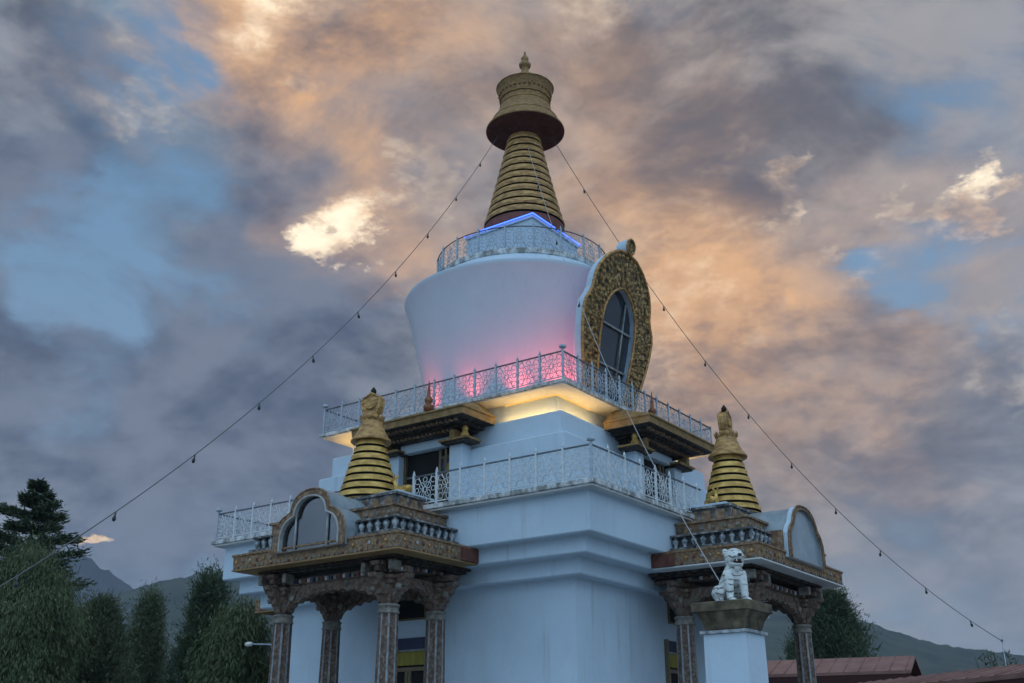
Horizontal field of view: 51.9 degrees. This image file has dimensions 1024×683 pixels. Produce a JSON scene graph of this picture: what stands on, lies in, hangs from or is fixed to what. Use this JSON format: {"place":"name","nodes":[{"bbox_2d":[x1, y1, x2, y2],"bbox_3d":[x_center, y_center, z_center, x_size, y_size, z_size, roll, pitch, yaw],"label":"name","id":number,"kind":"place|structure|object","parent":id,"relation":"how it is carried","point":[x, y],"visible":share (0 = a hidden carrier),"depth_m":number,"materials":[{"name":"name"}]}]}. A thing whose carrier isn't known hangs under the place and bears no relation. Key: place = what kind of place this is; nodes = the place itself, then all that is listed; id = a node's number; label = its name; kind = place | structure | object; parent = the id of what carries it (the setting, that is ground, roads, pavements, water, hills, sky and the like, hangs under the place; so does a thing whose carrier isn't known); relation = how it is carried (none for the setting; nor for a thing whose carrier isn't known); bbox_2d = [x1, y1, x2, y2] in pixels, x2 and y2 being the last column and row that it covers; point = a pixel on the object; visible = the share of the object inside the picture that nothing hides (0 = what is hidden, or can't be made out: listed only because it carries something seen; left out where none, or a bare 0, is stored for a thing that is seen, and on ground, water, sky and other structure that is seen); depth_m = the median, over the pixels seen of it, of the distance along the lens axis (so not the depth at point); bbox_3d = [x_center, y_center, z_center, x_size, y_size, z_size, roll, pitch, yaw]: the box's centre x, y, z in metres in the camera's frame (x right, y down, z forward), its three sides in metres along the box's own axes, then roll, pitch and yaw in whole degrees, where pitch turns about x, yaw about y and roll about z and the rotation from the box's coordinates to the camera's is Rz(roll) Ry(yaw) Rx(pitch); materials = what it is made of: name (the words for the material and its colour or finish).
{"place":"outdoors","nodes":[
{"label":"outdoors","id":0,"kind":"place"},
{"bbox_2d":[4,552,132,603],"bbox_3d":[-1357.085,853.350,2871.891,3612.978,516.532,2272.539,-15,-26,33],"label":"mountain","id":1,"kind":"structure","parent":0,"point":[90,568],"depth_m":2749.79,"materials":[{"name":"grey stone"}]},
{"bbox_2d":[58,573,272,679],"bbox_3d":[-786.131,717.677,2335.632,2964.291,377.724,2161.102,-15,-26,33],"label":"wooded hill","id":2,"kind":"structure","parent":0,"point":[178,589],"depth_m":2063.79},
{"bbox_2d":[0,0,1023,655],"label":"sky","id":3,"kind":"structure","parent":0,"point":[825,198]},
{"bbox_2d":[767,655,921,682],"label":"shed","id":4,"kind":"structure","parent":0,"point":[850,670],"depth_m":43.56,"materials":[{"name":"red-brown painted metal roofing"},{"name":"wood"}]},
{"bbox_2d":[762,610,1023,674],"bbox_3d":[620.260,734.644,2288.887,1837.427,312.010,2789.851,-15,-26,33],"label":"hillside","id":5,"kind":"structure","parent":0,"point":[931,658],"depth_m":2022.68,"materials":[{"name":"green plant"}]},
{"label":"ground","id":6,"kind":"structure","parent":0,"visible":0},
{"bbox_2d":[0,477,97,615],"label":"conifer","id":7,"kind":"object","parent":6,"relation":"on","point":[44,504],"visible":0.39,"depth_m":61.59,"materials":[{"name":"green plant"}]},
{"bbox_2d":[108,627,176,682],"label":"cypress tree","id":8,"kind":"object","parent":6,"relation":"on","point":[158,675],"visible":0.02,"depth_m":57.58,"materials":[{"name":"green plant"}]},
{"bbox_2d":[118,576,177,682],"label":"cypress tree","id":9,"kind":"object","parent":6,"relation":"on","point":[150,610],"visible":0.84,"depth_m":51.82,"materials":[{"name":"green plant"}]},
{"bbox_2d":[775,634,795,659],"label":"pine tree","id":10,"kind":"object","parent":6,"relation":"on","point":[788,643],"visible":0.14,"depth_m":72.22,"materials":[{"name":"green plant"}]},
{"bbox_2d":[778,583,881,659],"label":"pine tree","id":11,"kind":"object","parent":6,"relation":"on","point":[837,632],"visible":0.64,"depth_m":55.34,"materials":[{"name":"green plant"}]},
{"label":"paving","id":12,"kind":"structure","parent":0,"visible":0},
{"bbox_2d":[0,513,103,682],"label":"cypress tree","id":13,"kind":"object","parent":12,"relation":"on","point":[36,623],"visible":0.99,"depth_m":42.00,"materials":[{"name":"green plant"}]},
{"bbox_2d":[56,581,146,682],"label":"cypress tree","id":14,"kind":"object","parent":12,"relation":"on","point":[106,668],"visible":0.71,"depth_m":45.80,"materials":[{"name":"green plant"}]},
{"bbox_2d":[152,553,242,682],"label":"conifer","id":15,"kind":"object","parent":12,"relation":"on","point":[207,588],"visible":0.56,"depth_m":48.10,"materials":[{"name":"green plant"}]},
{"bbox_2d":[180,591,273,682],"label":"cypress tree","id":16,"kind":"object","parent":12,"relation":"on","point":[228,652],"visible":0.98,"depth_m":37.82,"materials":[{"name":"green plant"}]},
{"bbox_2d":[211,52,843,682],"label":"stupa","id":17,"kind":"object","parent":12,"relation":"on","point":[531,528],"visible":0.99,"depth_m":29.18,"materials":[{"name":"paint"}]},
{"bbox_2d":[0,133,499,587],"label":"string lights","id":18,"kind":"object","parent":17,"relation":"hanging from","point":[16,583],"visible":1,"depth_m":21.74,"materials":[{"name":"grey"}]},
{"bbox_2d":[244,642,270,646],"bbox_3d":[-8.547,10.629,36.882,1.881,0.250,0.261,-6,-22,15],"label":"wall lamp","id":19,"kind":"object","parent":17,"relation":"attached to","point":[248,644],"visible":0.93,"depth_m":36.98,"materials":[{"name":"white metal"}]},
{"bbox_2d":[390,471,412,492],"bbox_3d":[-2.967,3.779,28.298,0.847,0.678,0.339,-17,-27,36],"label":"deer statue","id":20,"kind":"object","parent":17,"relation":"on","point":[408,488],"visible":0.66,"depth_m":28.16,"materials":[{"name":"gold metal"}]},
{"bbox_2d":[397,637,424,682],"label":"doorway","id":21,"kind":"structure","parent":17,"relation":"in","point":[411,651],"depth_m":28.78,"materials":[{"name":"multicoloured wood"}]},
{"bbox_2d":[398,599,426,621],"bbox_3d":[-2.785,7.481,29.386,1.120,0.600,0.156,-15,-26,33],"label":"transom window","id":22,"kind":"structure","parent":17,"relation":"in","point":[409,610],"depth_m":29.30,"materials":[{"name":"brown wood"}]},
{"bbox_2d":[528,148,719,581],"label":"string lights","id":23,"kind":"object","parent":17,"relation":"hanging from","point":[646,452],"visible":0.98,"depth_m":23.86,"materials":[{"name":"grey"}]},
{"bbox_2d":[664,639,677,682],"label":"doorway","id":24,"kind":"structure","parent":17,"relation":"in","point":[670,647],"depth_m":29.52,"materials":[{"name":"brown wood"}]},
{"bbox_2d":[667,603,675,624],"bbox_3d":[4.753,7.921,30.508,0.156,0.600,1.120,-15,-26,33],"label":"transom window","id":25,"kind":"structure","parent":17,"relation":"in","point":[670,612],"depth_m":30.11,"materials":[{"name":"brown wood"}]},
{"bbox_2d":[706,485,718,503],"bbox_3d":[5.662,4.283,29.583,0.339,0.678,0.847,-10,-24,25],"label":"deer statue","id":26,"kind":"object","parent":17,"relation":"on","point":[711,499],"visible":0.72,"depth_m":29.27,"materials":[{"name":"gold metal"}]},
{"bbox_2d":[549,133,999,639],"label":"string lights","id":27,"kind":"object","parent":17,"relation":"hanging from","point":[748,417],"visible":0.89,"depth_m":36.43,"materials":[{"name":"grey"}]},
{"bbox_2d":[691,598,772,682],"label":"pedestal","id":28,"kind":"object","parent":12,"relation":"on","point":[734,634],"visible":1,"depth_m":16.30,"materials":[{"name":"paint"}]},
{"bbox_2d":[711,548,751,600],"bbox_3d":[3.524,3.807,16.957,0.542,0.879,0.870,4,-22,-11],"label":"lion statue","id":29,"kind":"object","parent":28,"relation":"on","point":[732,584],"visible":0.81,"depth_m":16.74,"materials":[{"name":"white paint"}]},
{"bbox_2d":[859,663,1023,682],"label":"shed","id":30,"kind":"structure","parent":12,"relation":"on","point":[1012,673],"depth_m":27.97,"materials":[{"name":"paint"}]},
{"bbox_2d":[974,649,1018,668],"bbox_3d":[18.438,13.667,37.667,2.838,5.271,3.145,6,-22,-15],"label":"bush","id":31,"kind":"object","parent":12,"relation":"on","point":[1001,659],"visible":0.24,"depth_m":38.71,"materials":[{"name":"green plant"}]},
{"bbox_2d":[1001,639,1006,665],"bbox_3d":[16.198,12.236,33.870,0.092,5.138,0.092,-5,-22,12],"label":"pole","id":32,"kind":"object","parent":12,"relation":"on","point":[1003,651],"visible":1,"depth_m":34.65,"materials":[{"name":"grey metal"}]}
]}

